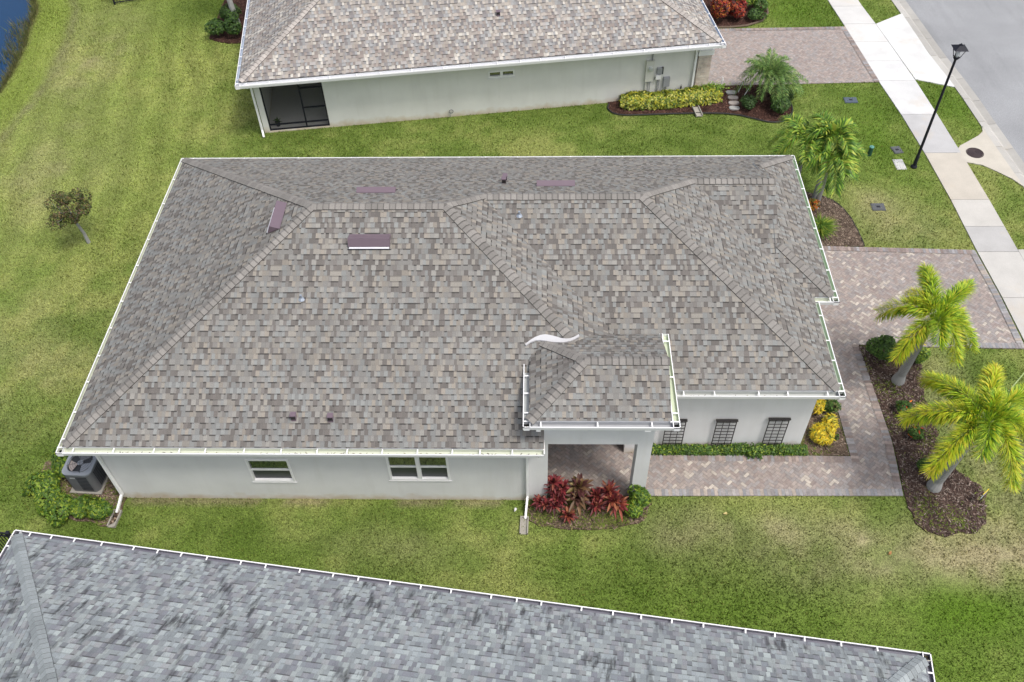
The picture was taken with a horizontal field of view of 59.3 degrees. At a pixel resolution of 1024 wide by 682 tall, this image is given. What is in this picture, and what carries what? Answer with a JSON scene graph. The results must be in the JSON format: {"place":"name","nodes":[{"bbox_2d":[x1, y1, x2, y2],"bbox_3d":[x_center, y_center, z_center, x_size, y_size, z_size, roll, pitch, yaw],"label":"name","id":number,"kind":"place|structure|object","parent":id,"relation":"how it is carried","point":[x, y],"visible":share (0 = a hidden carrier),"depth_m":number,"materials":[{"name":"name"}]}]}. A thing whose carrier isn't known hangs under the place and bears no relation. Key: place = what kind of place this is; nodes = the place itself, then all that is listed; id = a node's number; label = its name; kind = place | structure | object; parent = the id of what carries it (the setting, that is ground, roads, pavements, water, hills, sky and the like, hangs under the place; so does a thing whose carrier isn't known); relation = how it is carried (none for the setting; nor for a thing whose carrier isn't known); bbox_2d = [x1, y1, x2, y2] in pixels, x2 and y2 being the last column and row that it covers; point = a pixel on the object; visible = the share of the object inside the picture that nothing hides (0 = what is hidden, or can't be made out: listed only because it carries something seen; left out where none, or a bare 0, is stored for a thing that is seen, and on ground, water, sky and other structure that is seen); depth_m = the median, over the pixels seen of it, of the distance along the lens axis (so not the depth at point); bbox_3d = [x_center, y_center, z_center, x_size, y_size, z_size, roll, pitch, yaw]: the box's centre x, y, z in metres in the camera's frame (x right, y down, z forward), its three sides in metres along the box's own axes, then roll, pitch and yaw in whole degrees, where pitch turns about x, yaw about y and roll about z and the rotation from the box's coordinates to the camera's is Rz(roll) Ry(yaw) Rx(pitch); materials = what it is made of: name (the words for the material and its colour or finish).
{"place":"outdoors","nodes":[
{"label":"outdoors","id":0,"kind":"place"},
{"bbox_2d":[0,0,32,85],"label":"pond water","id":1,"kind":"structure","parent":0,"point":[12,10],"depth_m":40.12,"materials":[{"name":"blue liquid"}]},
{"bbox_2d":[0,0,39,92],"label":"pond reeds","id":2,"kind":"object","parent":1,"relation":"in","point":[22,37],"visible":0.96,"depth_m":38.57,"materials":[{"name":"green plant"}]},
{"bbox_2d":[0,0,1023,681],"bbox_3d":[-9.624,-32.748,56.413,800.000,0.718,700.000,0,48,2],"label":"ground","id":3,"kind":"structure","parent":0,"point":[896,564],"depth_m":24.92,"materials":[{"name":"green plant"}]},
{"bbox_2d":[0,531,11,552],"bbox_3d":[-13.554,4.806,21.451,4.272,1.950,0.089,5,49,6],"label":"shrub","id":4,"kind":"object","parent":3,"relation":"on","point":[8,534],"visible":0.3,"depth_m":20.64,"materials":[{"name":"green plant"}]},
{"bbox_2d":[20,486,33,496],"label":"shrub","id":5,"kind":"object","parent":3,"relation":"on","point":[28,492],"visible":0.71,"depth_m":23.30,"materials":[{"name":"green plant"}]},
{"bbox_2d":[44,187,91,243],"bbox_3d":[-14.229,-3.995,29.182,1.497,2.095,1.875,-15,50,-12],"label":"tree","id":6,"kind":"object","parent":3,"relation":"on","point":[61,200],"visible":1,"depth_m":28.69,"materials":[{"name":"green plant"}]},
{"bbox_2d":[42,460,126,526],"bbox_3d":[-11.252,3.948,23.438,2.597,0.123,2.009,0,48,2],"label":"mulch bed","id":7,"kind":"object","parent":3,"relation":"on","point":[110,494],"visible":0.25,"depth_m":23.31,"materials":[{"name":"brown wood"}]},
{"bbox_2d":[24,469,60,495],"bbox_3d":[-12.108,3.696,23.244,0.858,0.696,0.768,-8,49,-5],"label":"shrub","id":8,"kind":"object","parent":7,"relation":"on","point":[47,476],"visible":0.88,"depth_m":23.06,"materials":[{"name":"green plant"}]},
{"bbox_2d":[33,484,63,515],"bbox_3d":[-11.805,4.039,22.952,0.754,0.668,0.864,-22,52,-17],"label":"shrub","id":9,"kind":"object","parent":7,"relation":"on","point":[40,505],"visible":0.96,"depth_m":22.75,"materials":[{"name":"green plant"}]},
{"bbox_2d":[45,492,72,526],"bbox_3d":[-11.429,4.295,22.816,0.591,0.515,0.962,2,49,3],"label":"shrub","id":10,"kind":"object","parent":7,"relation":"on","point":[62,500],"visible":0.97,"depth_m":22.67,"materials":[{"name":"green plant"}]},
{"bbox_2d":[50,444,67,477],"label":"shrub","id":11,"kind":"object","parent":7,"relation":"on","point":[57,464],"visible":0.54,"depth_m":23.26,"materials":[{"name":"green plant"}]},
{"bbox_2d":[67,494,91,518],"bbox_3d":[-11.024,4.203,22.915,0.690,0.474,0.712,6,49,7],"label":"shrub","id":12,"kind":"object","parent":7,"relation":"on","point":[78,506],"visible":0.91,"depth_m":22.75,"materials":[{"name":"green plant"}]},
{"bbox_2d":[62,456,108,494],"bbox_3d":[-11.044,3.403,23.355,0.840,0.923,0.840,2,49,4],"label":"air conditioner","id":13,"kind":"object","parent":7,"relation":"on","point":[85,474],"visible":0.74,"depth_m":23.08,"materials":[{"name":"metal"}]},
{"bbox_2d":[84,495,114,519],"bbox_3d":[-10.434,4.279,22.798,0.704,0.524,0.649,11,50,11],"label":"shrub","id":14,"kind":"object","parent":7,"relation":"on","point":[98,508],"visible":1,"depth_m":22.65,"materials":[{"name":"green plant"}]},
{"bbox_2d":[106,509,122,527],"bbox_3d":[-10.099,4.515,22.863,0.210,0.085,0.480,4,49,5],"label":"splash block","id":15,"kind":"object","parent":7,"relation":"on","point":[112,525],"depth_m":22.81,"materials":[{"name":"concrete"}]},
{"bbox_2d":[113,0,135,4],"bbox_3d":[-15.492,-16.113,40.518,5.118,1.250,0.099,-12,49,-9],"label":"shrub","id":16,"kind":"object","parent":3,"relation":"on","point":[114,2],"visible":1,"depth_m":40.55,"materials":[{"name":"green plant"}]},
{"bbox_2d":[209,0,246,43],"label":"mulch bed","id":17,"kind":"object","parent":3,"relation":"on","point":[225,37],"visible":0.23,"depth_m":38.61,"materials":[{"name":"brown wood"}]},
{"bbox_2d":[204,18,225,35],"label":"shrub","id":18,"kind":"object","parent":17,"relation":"on","point":[218,26],"visible":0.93,"depth_m":38.02,"materials":[{"name":"green plant"}]},
{"bbox_2d":[219,3,241,19],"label":"shrub","id":19,"kind":"object","parent":17,"relation":"on","point":[226,11],"visible":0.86,"depth_m":38.78,"materials":[{"name":"green plant"}]},
{"bbox_2d":[223,17,241,36],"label":"shrub","id":20,"kind":"object","parent":17,"relation":"on","point":[232,28],"visible":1,"depth_m":37.91,"materials":[{"name":"green plant"}]},
{"bbox_2d":[227,0,240,24],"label":"palm tree","id":21,"kind":"object","parent":3,"relation":"on","point":[231,5],"visible":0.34,"depth_m":38.66,"materials":[{"name":"grey plant"}]},
{"bbox_2d":[55,155,845,518],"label":"house","id":22,"kind":"structure","parent":3,"relation":"on","point":[407,327],"depth_m":22.08,"materials":[{"name":"grey"}]},
{"bbox_2d":[244,459,296,482],"bbox_3d":[-5.967,3.191,22.264,1.140,1.023,0.114,0,48,2],"label":"window","id":23,"kind":"structure","parent":22,"relation":"in","point":[261,470],"depth_m":22.28,"materials":[{"name":"white paint"}]},
{"bbox_2d":[385,457,451,481],"bbox_3d":[-2.292,3.088,22.043,1.580,1.143,0.114,0,48,2],"label":"window","id":24,"kind":"structure","parent":22,"relation":"in","point":[400,469],"depth_m":22.16,"materials":[{"name":"white paint"}]},
{"bbox_2d":[662,419,687,445],"bbox_3d":[4.226,2.420,23.483,0.560,1.205,0.065,0,48,2],"label":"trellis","id":25,"kind":"object","parent":22,"relation":"attached to","point":[681,421],"visible":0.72,"depth_m":23.50,"materials":[{"name":"brown metal"}]},
{"bbox_2d":[711,419,737,446],"bbox_3d":[5.515,2.421,23.448,0.560,1.205,0.065,0,48,2],"label":"trellis","id":26,"kind":"object","parent":22,"relation":"attached to","point":[723,421],"visible":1,"depth_m":23.28,"materials":[{"name":"brown metal"}]},
{"bbox_2d":[761,418,790,446],"bbox_3d":[6.834,2.399,23.385,0.560,1.275,0.065,0,48,2],"label":"trellis","id":27,"kind":"object","parent":22,"relation":"attached to","point":[788,419],"visible":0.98,"depth_m":23.28,"materials":[{"name":"brown metal"}]},
{"bbox_2d":[0,530,934,681],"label":"house","id":28,"kind":"structure","parent":3,"relation":"on","point":[72,609],"depth_m":17.07,"materials":[{"name":"grey"}]},
{"bbox_2d":[235,0,726,137],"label":"house","id":29,"kind":"structure","parent":3,"relation":"on","point":[308,64],"depth_m":32.72,"materials":[{"name":"beige"}]},
{"bbox_2d":[273,117,280,126],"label":"potted plant","id":30,"kind":"object","parent":29,"relation":"on","point":[277,120],"visible":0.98,"depth_m":33.88,"materials":[{"name":"green plant"}]},
{"bbox_2d":[488,69,515,79],"bbox_3d":[-0.391,-9.869,33.227,1.040,0.323,0.114,-6,49,-4],"label":"window","id":31,"kind":"structure","parent":29,"relation":"in","point":[500,74],"depth_m":33.24,"materials":[{"name":"white paint"}]},
{"bbox_2d":[644,54,654,91],"bbox_3d":[5.169,-10.043,33.829,0.300,2.380,0.239,-6,49,-4],"label":"electric meter","id":32,"kind":"object","parent":29,"relation":"attached to","point":[649,70],"visible":0.81,"depth_m":33.74,"materials":[{"name":"grey metal"}]},
{"bbox_2d":[653,67,663,90],"bbox_3d":[5.483,-9.800,34.243,0.453,1.335,0.129,-6,49,-4],"label":"junction box","id":33,"kind":"object","parent":29,"relation":"attached to","point":[660,70],"visible":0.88,"depth_m":33.93,"materials":[{"name":"white paint"}]},
{"bbox_2d":[662,76,669,89],"bbox_3d":[5.880,-9.688,34.458,0.240,0.940,0.109,-6,49,-4],"label":"cable box","id":34,"kind":"object","parent":29,"relation":"attached to","point":[666,81],"visible":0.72,"depth_m":34.20,"materials":[{"name":"grey metal"}]},
{"bbox_2d":[520,516,528,534],"bbox_3d":[0.305,4.608,22.503,0.210,0.085,0.480,2,49,3],"label":"splash block","id":35,"kind":"object","parent":3,"relation":"on","point":[524,522],"depth_m":22.50,"materials":[{"name":"concrete"}]},
{"bbox_2d":[523,495,651,529],"bbox_3d":[1.928,4.341,22.737,3.286,0.125,1.050,0,48,2],"label":"mulch bed","id":36,"kind":"object","parent":3,"relation":"on","point":[603,519],"visible":0.47,"depth_m":22.58,"materials":[{"name":"brown wood"}]},
{"bbox_2d":[530,490,566,516],"bbox_3d":[0.927,4.072,22.520,1.005,0.717,0.690,0,48,2],"label":"cordyline","id":37,"kind":"object","parent":36,"relation":"on","point":[543,502],"visible":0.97,"depth_m":22.42,"materials":[{"name":"red plant"}]},
{"bbox_2d":[543,474,571,508],"bbox_3d":[1.192,3.824,22.582,0.853,0.938,0.851,0,48,2],"label":"cordyline","id":38,"kind":"object","parent":36,"relation":"on","point":[555,482],"visible":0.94,"depth_m":22.41,"materials":[{"name":"red plant"}]},
{"bbox_2d":[559,505,578,523],"bbox_3d":[1.406,4.350,22.458,0.457,0.410,0.469,-22,51,-17],"label":"cordyline","id":39,"kind":"object","parent":36,"relation":"on","point":[569,516],"visible":1,"depth_m":22.40,"materials":[{"name":"red plant"}]},
{"bbox_2d":[566,473,593,514],"bbox_3d":[1.694,3.837,22.562,0.938,0.929,1.013,0,48,2],"label":"cordyline","id":40,"kind":"object","parent":36,"relation":"on","point":[580,489],"visible":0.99,"depth_m":22.42,"materials":[{"name":"brown plant"}]},
{"bbox_2d":[586,488,606,516],"bbox_3d":[2.141,4.027,22.557,0.591,0.672,0.752,0,48,2],"label":"cordyline","id":41,"kind":"object","parent":36,"relation":"on","point":[596,493],"visible":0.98,"depth_m":22.45,"materials":[{"name":"red plant"}]},
{"bbox_2d":[596,480,629,521],"bbox_3d":[2.510,3.954,22.485,0.795,0.858,1.149,-32,55,-24],"label":"cordyline","id":42,"kind":"object","parent":36,"relation":"on","point":[614,500],"visible":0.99,"depth_m":22.38,"materials":[{"name":"red plant"}]},
{"bbox_2d":[623,497,642,517],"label":"shrub","id":43,"kind":"object","parent":36,"relation":"on","point":[636,511],"visible":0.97,"depth_m":22.38,"materials":[{"name":"green plant"}]},
{"bbox_2d":[627,484,651,507],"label":"shrub","id":44,"kind":"object","parent":36,"relation":"on","point":[640,495],"visible":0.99,"depth_m":22.34,"materials":[{"name":"green plant"}]},
{"bbox_2d":[607,84,791,120],"bbox_3d":[7.159,-9.109,34.524,6.998,0.123,2.535,0,48,2],"label":"mulch bed","id":45,"kind":"object","parent":3,"relation":"on","point":[762,110],"visible":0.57,"depth_m":34.26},
{"bbox_2d":[618,81,740,110],"bbox_3d":[6.404,-9.414,34.401,4.716,0.663,1.167,-10,49,-7],"label":"hedge","id":46,"kind":"object","parent":45,"relation":"on","point":[697,95],"visible":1,"depth_m":34.17,"materials":[{"name":"yellow plant"}]},
{"bbox_2d":[692,105,702,116],"bbox_3d":[7.027,-8.707,34.083,0.260,0.085,0.600,-6,49,-4],"label":"splash block","id":47,"kind":"object","parent":45,"relation":"on","point":[696,109],"depth_m":34.08,"materials":[{"name":"concrete"}]},
{"bbox_2d":[607,101,792,122],"bbox_3d":[7.155,-8.939,34.321,7.048,0.057,2.112,0,48,2],"label":"bed edging","id":48,"kind":"object","parent":45,"relation":"on","point":[698,112],"visible":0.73,"depth_m":34.03,"materials":[{"name":"black plastic"}]},
{"bbox_2d":[726,90,734,94],"bbox_3d":[8.505,-9.637,34.905,0.400,0.058,0.260,2,49,3],"label":"stepping stone","id":49,"kind":"object","parent":45,"relation":"on","point":[728,92],"visible":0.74,"depth_m":34.86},
{"bbox_2d":[728,95,737,99],"bbox_3d":[8.518,-9.375,34.673,0.400,0.058,0.260,3,49,4],"label":"stepping stone","id":50,"kind":"object","parent":45,"relation":"on","point":[732,97],"visible":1,"depth_m":34.63,"materials":[{"name":"grey stone"}]},
{"bbox_2d":[728,101,738,104],"bbox_3d":[8.492,-9.113,34.441,0.400,0.058,0.260,-1,48,0],"label":"stepping stone","id":51,"kind":"object","parent":45,"relation":"on","point":[733,102],"visible":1,"depth_m":34.41,"materials":[{"name":"grey stone"}]},
{"bbox_2d":[729,106,739,110],"bbox_3d":[8.455,-8.859,34.217,0.400,0.058,0.260,4,49,5],"label":"stepping stone","id":52,"kind":"object","parent":45,"relation":"on","point":[736,108],"visible":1,"depth_m":34.18,"materials":[{"name":"grey stone"}]},
{"bbox_2d":[739,94,757,109],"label":"shrub","id":53,"kind":"object","parent":45,"relation":"on","point":[745,100],"visible":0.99,"depth_m":33.81,"materials":[{"name":"green plant"}]},
{"bbox_2d":[732,46,808,107],"bbox_3d":[9.773,-9.860,33.978,2.881,1.902,2.309,0,48,2],"label":"pygmy palm","id":54,"kind":"object","parent":45,"relation":"on","point":[768,66],"visible":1,"depth_m":33.52,"materials":[{"name":"green plant"}]},
{"bbox_2d":[770,93,790,113],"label":"shrub","id":55,"kind":"object","parent":45,"relation":"on","point":[783,101],"visible":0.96,"depth_m":33.51,"materials":[{"name":"green plant"}]},
{"bbox_2d":[776,87,794,100],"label":"shrub","id":56,"kind":"object","parent":45,"relation":"on","point":[790,94],"visible":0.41,"depth_m":34.05,"materials":[{"name":"green plant"}]},
{"bbox_2d":[703,0,766,25],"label":"mulch bed","id":57,"kind":"object","parent":3,"relation":"on","point":[728,20],"visible":0.3,"depth_m":38.59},
{"bbox_2d":[710,0,730,20],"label":"croton","id":58,"kind":"object","parent":57,"relation":"on","point":[718,6],"visible":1,"depth_m":37.78,"materials":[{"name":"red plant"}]},
{"bbox_2d":[728,0,747,19],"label":"croton","id":59,"kind":"object","parent":57,"relation":"on","point":[737,9],"visible":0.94,"depth_m":38.01,"materials":[{"name":"red plant"}]},
{"bbox_2d":[717,7,768,27],"bbox_3d":[10.097,-13.948,38.698,4.040,0.095,1.411,-34,56,-25],"label":"bed edging","id":60,"kind":"object","parent":57,"relation":"on","point":[745,25],"visible":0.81,"depth_m":38.19,"materials":[{"name":"beige concrete"}]},
{"bbox_2d":[736,0,756,5],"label":"shrub","id":61,"kind":"object","parent":57,"relation":"on","point":[749,2],"visible":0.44,"depth_m":38.66,"materials":[{"name":"green plant"}]},
{"bbox_2d":[747,8,767,19],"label":"shrub","id":62,"kind":"object","parent":57,"relation":"on","point":[756,13],"visible":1,"depth_m":38.20,"materials":[{"name":"green plant"}]},
{"bbox_2d":[753,0,768,11],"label":"shrub","id":63,"kind":"object","parent":57,"relation":"on","point":[757,3],"visible":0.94,"depth_m":38.53,"materials":[{"name":"green plant"}]},
{"bbox_2d":[651,402,849,455],"bbox_3d":[6.183,2.342,24.396,5.509,0.124,1.905,0,48,2],"label":"mulch bed","id":64,"kind":"object","parent":3,"relation":"on","point":[838,447],"visible":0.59,"depth_m":23.94,"materials":[{"name":"brown wood"}]},
{"bbox_2d":[651,442,808,459],"bbox_3d":[5.617,2.897,23.724,4.407,0.336,0.476,0,48,2],"label":"hedge","id":65,"kind":"object","parent":64,"relation":"on","point":[738,449],"visible":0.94,"depth_m":23.73,"materials":[{"name":"green plant"}]},
{"bbox_2d":[813,399,825,414],"bbox_3d":[8.344,1.792,24.492,0.514,0.494,0.598,-3,48,-1],"label":"croton","id":66,"kind":"object","parent":64,"relation":"on","point":[820,408],"visible":0.69,"depth_m":24.35,"materials":[{"name":"yellow plant"}]},
{"bbox_2d":[809,422,835,445],"bbox_3d":[8.242,2.478,23.897,0.779,0.483,0.717,15,51,14],"label":"croton","id":67,"kind":"object","parent":64,"relation":"on","point":[818,430],"visible":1,"depth_m":23.75,"materials":[{"name":"yellow plant"}]},
{"bbox_2d":[821,413,839,432],"bbox_3d":[8.552,2.195,24.130,0.506,0.497,0.666,-7,49,-4],"label":"croton","id":68,"kind":"object","parent":64,"relation":"on","point":[828,419],"visible":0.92,"depth_m":24.02,"materials":[{"name":"yellow plant"}]},
{"bbox_2d":[822,399,841,412],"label":"shrub","id":69,"kind":"object","parent":64,"relation":"on","point":[829,408],"visible":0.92,"depth_m":24.39,"materials":[{"name":"green plant"}]},
{"bbox_2d":[806,192,863,246],"bbox_3d":[9.649,-4.202,30.107,3.523,0.123,3.125,0,48,2],"label":"mulch bed","id":70,"kind":"object","parent":3,"relation":"on","point":[846,233],"visible":0.23,"depth_m":29.65,"materials":[{"name":"brown wood"}]},
{"bbox_2d":[763,112,829,178],"bbox_3d":[9.572,-6.006,29.900,2.179,2.829,2.640,-26,53,-20],"label":"palm tree","id":71,"kind":"object","parent":70,"relation":"on","point":[789,119],"visible":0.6,"depth_m":29.13,"materials":[{"name":"green plant"}]},
{"bbox_2d":[808,198,819,210],"bbox_3d":[10.015,-4.559,29.996,0.553,0.619,0.515,25,54,22],"label":"croton","id":72,"kind":"object","parent":70,"relation":"on","point":[814,203],"visible":0.56,"depth_m":29.86,"materials":[{"name":"orange plant"}]},
{"bbox_2d":[794,109,859,198],"bbox_3d":[10.195,-5.854,29.492,2.062,3.212,2.390,0,48,2],"label":"palm tree","id":73,"kind":"object","parent":70,"relation":"on","point":[843,137],"visible":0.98,"depth_m":28.45,"materials":[{"name":"green plant"}]},
{"bbox_2d":[796,134,866,208],"bbox_3d":[10.253,-5.232,29.222,2.255,2.788,2.319,0,48,2],"label":"palm tree","id":74,"kind":"object","parent":70,"relation":"on","point":[851,167],"visible":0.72,"depth_m":28.29,"materials":[{"name":"green plant"}]},
{"bbox_2d":[806,192,864,245],"bbox_3d":[10.848,-4.308,30.143,0.812,0.048,3.397,-25,52,-19],"label":"bed edging","id":75,"kind":"object","parent":70,"relation":"on","point":[849,216],"visible":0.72,"depth_m":29.92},
{"bbox_2d":[843,97,857,102],"bbox_3d":[12.975,-9.215,34.483,0.490,0.092,0.370,0,48,2],"label":"valve box","id":76,"kind":"object","parent":3,"relation":"on","point":[849,100],"visible":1,"depth_m":34.44,"materials":[{"name":"black metal"}]},
{"bbox_2d":[867,145,873,155],"bbox_3d":[12.786,-6.788,32.070,0.166,0.390,0.170,0,48,2],"label":"utility post","id":77,"kind":"object","parent":3,"relation":"on","point":[870,150],"visible":0.99,"depth_m":32.01,"materials":[{"name":"green plastic"}]},
{"bbox_2d":[870,203,885,210],"bbox_3d":[12.335,-4.501,30.321,0.450,0.092,0.370,0,48,2],"label":"valve box","id":78,"kind":"object","parent":3,"relation":"on","point":[876,207],"visible":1,"depth_m":30.28,"materials":[{"name":"grey concrete"}]},
{"bbox_2d":[890,146,903,153],"bbox_3d":[13.844,-6.857,32.369,0.330,0.092,0.410,-7,49,-5],"label":"valve box","id":79,"kind":"object","parent":3,"relation":"on","point":[897,149],"visible":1,"depth_m":32.33,"materials":[{"name":"black metal"}]},
{"bbox_2d":[892,159,906,169],"bbox_3d":[13.698,-6.226,31.818,0.350,0.085,0.570,-1,48,0],"label":"valve box","id":80,"kind":"object","parent":3,"relation":"on","point":[901,164],"visible":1,"depth_m":31.77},
{"bbox_2d":[858,345,987,536],"bbox_3d":[11.035,2.476,24.148,2.085,0.124,6.310,0,48,2],"label":"mulch bed","id":81,"kind":"object","parent":3,"relation":"on","point":[954,505],"visible":0.71,"depth_m":23.25,"materials":[{"name":"brown wood"}]},
{"bbox_2d":[865,334,898,360],"bbox_3d":[10.591,0.227,25.557,1.031,0.890,0.738,-8,49,-6],"label":"shrub","id":82,"kind":"object","parent":81,"relation":"on","point":[886,343],"visible":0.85,"depth_m":25.32,"materials":[{"name":"green plant"}]},
{"bbox_2d":[895,400,912,412],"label":"flowering shrub","id":83,"kind":"object","parent":81,"relation":"on","point":[899,405],"visible":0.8,"depth_m":24.32,"materials":[{"name":"green plant"}]},
{"bbox_2d":[908,425,923,439],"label":"flowering shrub","id":84,"kind":"object","parent":81,"relation":"on","point":[917,429],"visible":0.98,"depth_m":23.79,"materials":[{"name":"green plant"}]},
{"bbox_2d":[915,344,930,363],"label":"shrub","id":85,"kind":"object","parent":81,"relation":"on","point":[924,354],"visible":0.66,"depth_m":25.35,"materials":[{"name":"green plant"}]},
{"bbox_2d":[916,457,933,469],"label":"flowering shrub","id":86,"kind":"object","parent":81,"relation":"on","point":[920,463],"visible":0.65,"depth_m":23.18,"materials":[{"name":"green plant"}]},
{"bbox_2d":[870,262,980,385],"bbox_3d":[10.901,-0.053,24.125,2.823,3.519,2.744,0,48,2],"label":"foxtail palm","id":87,"kind":"object","parent":81,"relation":"on","point":[948,318],"visible":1,"depth_m":23.11,"materials":[{"name":"green plant"}]},
{"bbox_2d":[896,361,1023,495],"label":"foxtail palm","id":88,"kind":"object","parent":81,"relation":"on","point":[994,403],"visible":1,"depth_m":20.55,"materials":[{"name":"green plant"}]},
{"bbox_2d":[910,43,968,168],"bbox_3d":[14.107,-7.718,29.912,0.430,4.800,0.430,0,48,2],"label":"street lamp","id":89,"kind":"object","parent":3,"relation":"on","point":[958,48],"visible":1,"depth_m":29.39,"materials":[{"name":"black metal"}]},
{"bbox_2d":[876,13,1023,259],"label":"driveway apron","id":90,"kind":"object","parent":3,"relation":"on","point":[909,48],"visible":1,"depth_m":36.62,"materials":[{"name":"concrete"}]},
{"bbox_2d":[891,0,1023,187],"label":"curb","id":91,"kind":"structure","parent":3,"relation":"on","point":[993,131],"depth_m":34.66,"materials":[{"name":"concrete"}]},
{"bbox_2d":[958,128,1022,185],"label":"manhole pad","id":92,"kind":"object","parent":3,"relation":"on","point":[992,158],"visible":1,"depth_m":31.95,"materials":[{"name":"concrete"}]},
{"bbox_2d":[966,148,983,157],"bbox_3d":[16.528,-6.716,32.119,0.608,0.024,0.608,0,48,2],"label":"manhole cover","id":93,"kind":"object","parent":92,"relation":"on","point":[975,152],"visible":1,"depth_m":32.12,"materials":[{"name":"metal"}]},
{"bbox_2d":[548,246,1023,495],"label":"driveway","id":94,"kind":"structure","parent":0,"point":[867,281],"depth_m":24.32,"materials":[{"name":"grey brick"}]},
{"bbox_2d":[708,26,878,85],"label":"neighbour driveway","id":95,"kind":"structure","parent":0,"point":[821,55],"depth_m":36.69,"materials":[{"name":"beige brick"}]},
{"bbox_2d":[813,213,840,238],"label":"ornamental grass","id":96,"kind":"object","parent":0,"point":[823,224],"depth_m":29.31,"materials":[{"name":"green plant"}]},
{"bbox_2d":[828,0,1023,340],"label":"sidewalk","id":97,"kind":"structure","parent":0,"point":[1000,256],"depth_m":31.81,"materials":[{"name":"concrete"}]},
{"bbox_2d":[906,0,1023,161],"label":"road","id":98,"kind":"structure","parent":0,"point":[989,65],"depth_m":36.96,"materials":[{"name":"grey asphalt"}]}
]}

